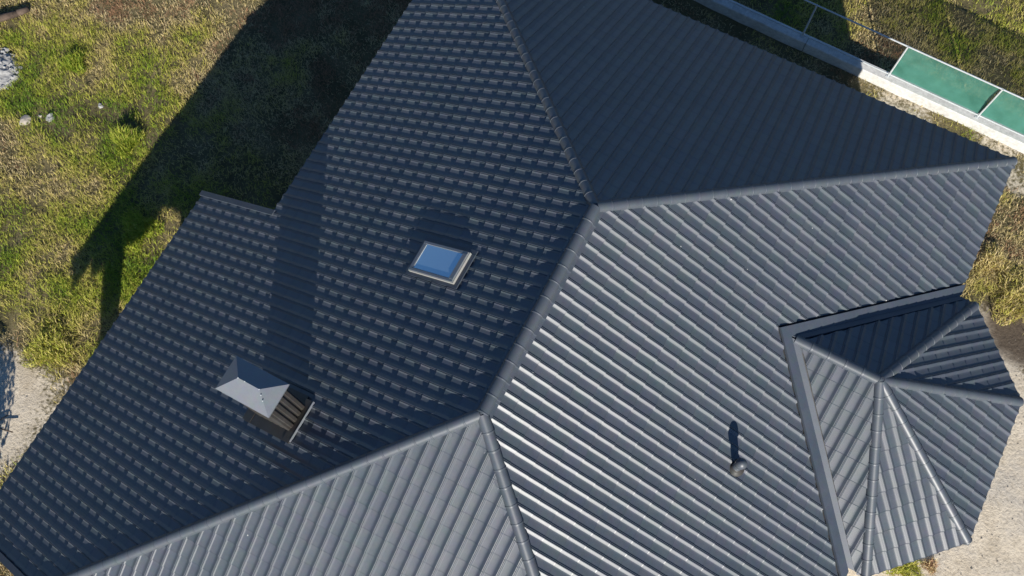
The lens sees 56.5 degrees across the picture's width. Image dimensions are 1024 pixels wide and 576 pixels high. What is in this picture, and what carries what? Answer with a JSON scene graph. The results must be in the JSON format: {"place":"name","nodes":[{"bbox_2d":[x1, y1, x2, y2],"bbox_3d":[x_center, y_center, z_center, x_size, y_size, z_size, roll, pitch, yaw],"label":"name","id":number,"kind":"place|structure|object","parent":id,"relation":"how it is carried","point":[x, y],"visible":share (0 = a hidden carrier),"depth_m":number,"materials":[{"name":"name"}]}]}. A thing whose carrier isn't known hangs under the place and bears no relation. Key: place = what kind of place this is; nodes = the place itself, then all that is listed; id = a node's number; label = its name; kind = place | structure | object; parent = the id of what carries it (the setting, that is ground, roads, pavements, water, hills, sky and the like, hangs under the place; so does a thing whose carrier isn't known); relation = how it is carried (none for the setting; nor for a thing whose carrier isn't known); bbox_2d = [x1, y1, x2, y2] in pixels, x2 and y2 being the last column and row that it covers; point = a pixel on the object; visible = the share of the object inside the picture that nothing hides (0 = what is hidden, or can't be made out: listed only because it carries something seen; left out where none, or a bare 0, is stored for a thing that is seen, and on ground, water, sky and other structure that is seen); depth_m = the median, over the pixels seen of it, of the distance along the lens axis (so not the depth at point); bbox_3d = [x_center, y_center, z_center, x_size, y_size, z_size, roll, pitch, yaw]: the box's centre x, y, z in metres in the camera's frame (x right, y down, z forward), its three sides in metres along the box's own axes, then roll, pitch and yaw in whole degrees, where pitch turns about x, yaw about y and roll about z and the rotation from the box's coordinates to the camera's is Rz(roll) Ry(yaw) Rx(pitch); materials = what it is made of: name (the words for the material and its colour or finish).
{"place":"outdoors","nodes":[
{"label":"outdoors","id":0,"kind":"place"},
{"bbox_2d":[0,0,1023,575],"bbox_3d":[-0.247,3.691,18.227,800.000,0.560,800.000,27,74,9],"label":"ground","id":1,"kind":"structure","parent":0,"point":[998,524],"depth_m":20.91,"materials":[{"name":"green soil"}]},
{"bbox_2d":[0,44,21,89],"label":"rubble heap","id":2,"kind":"object","parent":1,"relation":"on","point":[7,68],"visible":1,"depth_m":21.44,"materials":[{"name":"stone"}]},
{"bbox_2d":[0,6,29,21],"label":"log","id":3,"kind":"object","parent":1,"relation":"on","point":[13,14],"visible":1,"depth_m":21.78,"materials":[{"name":"brown wood"}]},
{"bbox_2d":[19,115,30,125],"bbox_3d":[-10.748,-3.703,21.067,0.253,0.140,0.232,-5,72,-1],"label":"stone","id":4,"kind":"object","parent":1,"relation":"on","point":[24,119],"visible":1,"depth_m":21.02,"materials":[{"name":"white stone"}]},
{"bbox_2d":[19,317,77,369],"bbox_3d":[-9.280,1.196,19.300,1.171,0.338,1.263,27,74,9],"label":"weed bush","id":5,"kind":"object","parent":1,"relation":"on","point":[43,341],"visible":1,"depth_m":19.29,"materials":[{"name":"green plant"}]},
{"bbox_2d":[45,113,53,121],"bbox_3d":[-10.217,-3.764,21.088,0.197,0.114,0.212,-23,73,-6],"label":"stone","id":6,"kind":"object","parent":1,"relation":"on","point":[48,117],"visible":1,"depth_m":21.05,"materials":[{"name":"stone"}]},
{"bbox_2d":[57,46,86,75],"bbox_3d":[-9.772,-5.089,21.353,0.765,0.338,0.783,27,74,9],"label":"weed bush","id":7,"kind":"object","parent":1,"relation":"on","point":[72,61],"visible":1,"depth_m":21.34,"materials":[{"name":"green plant"}]},
{"bbox_2d":[105,123,145,160],"bbox_3d":[-8.425,-3.187,20.668,0.933,0.492,0.865,9,72,4],"label":"weed bush","id":8,"kind":"object","parent":1,"relation":"on","point":[126,140],"visible":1,"depth_m":20.68,"materials":[{"name":"green plant"}]},
{"bbox_2d":[117,208,164,252],"bbox_3d":[-7.944,-1.204,20.053,1.114,0.379,1.036,27,74,9],"label":"weed bush","id":9,"kind":"object","parent":1,"relation":"on","point":[132,227],"visible":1,"depth_m":20.06,"materials":[{"name":"green plant"}]},
{"bbox_2d":[0,0,1023,575],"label":"house","id":10,"kind":"structure","parent":1,"relation":"on","point":[566,288],"depth_m":13.86,"materials":[{"name":"metal"}]},
{"bbox_2d":[405,238,477,288],"bbox_3d":[-1.005,-0.360,13.403,0.909,0.588,0.620,27,74,9],"label":"roof window","id":11,"kind":"structure","parent":10,"relation":"in","point":[446,264],"depth_m":13.32,"materials":[{"name":"blue glass"}]},
{"bbox_2d":[1,339,1023,575],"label":"pebbles","id":12,"kind":"object","parent":1,"relation":"on","point":[853,572],"visible":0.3,"depth_m":18.07,"materials":[{"name":"stone"}]},
{"bbox_2d":[694,0,1023,153],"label":"boundary wall","id":13,"kind":"structure","parent":1,"relation":"on","point":[833,57],"depth_m":20.90,"materials":[{"name":"concrete"}]},
{"bbox_2d":[727,0,1023,136],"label":"fence","id":14,"kind":"object","parent":13,"relation":"on","point":[889,75],"visible":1,"depth_m":20.26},
{"bbox_2d":[891,46,1001,113],"bbox_3d":[9.101,-4.395,20.024,1.980,1.110,0.111,28,74,10],"label":"screen net","id":15,"kind":"object","parent":14,"relation":"attached to","point":[947,82],"visible":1,"depth_m":20.13,"materials":[{"name":"green fabric"}]},
{"bbox_2d":[981,89,1023,134],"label":"screen net","id":16,"kind":"object","parent":14,"relation":"attached to","point":[1004,108],"visible":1,"depth_m":19.99,"materials":[{"name":"green fabric"}]},
{"bbox_2d":[883,560,924,575],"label":"weed bush","id":17,"kind":"object","parent":1,"relation":"on","point":[904,569],"visible":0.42,"depth_m":17.68,"materials":[{"name":"green plant"}]},
{"bbox_2d":[920,557,938,575],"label":"weed bush","id":18,"kind":"object","parent":1,"relation":"on","point":[931,566],"visible":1,"depth_m":17.75,"materials":[{"name":"beige plant"}]},
{"bbox_2d":[974,241,1013,274],"bbox_3d":[9.850,-0.595,19.570,0.759,0.279,0.823,-19,72,-5],"label":"weed bush","id":19,"kind":"object","parent":1,"relation":"on","point":[998,259],"visible":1,"depth_m":19.55,"materials":[{"name":"beige plant"}]},
{"bbox_2d":[990,265,1023,325],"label":"weed bush","id":20,"kind":"object","parent":1,"relation":"on","point":[1013,296],"visible":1,"depth_m":19.25,"materials":[{"name":"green plant"}]},
{"bbox_2d":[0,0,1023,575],"bbox_3d":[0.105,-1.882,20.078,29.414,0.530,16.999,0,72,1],"label":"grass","id":21,"kind":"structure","parent":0,"point":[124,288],"depth_m":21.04,"materials":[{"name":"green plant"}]}
]}

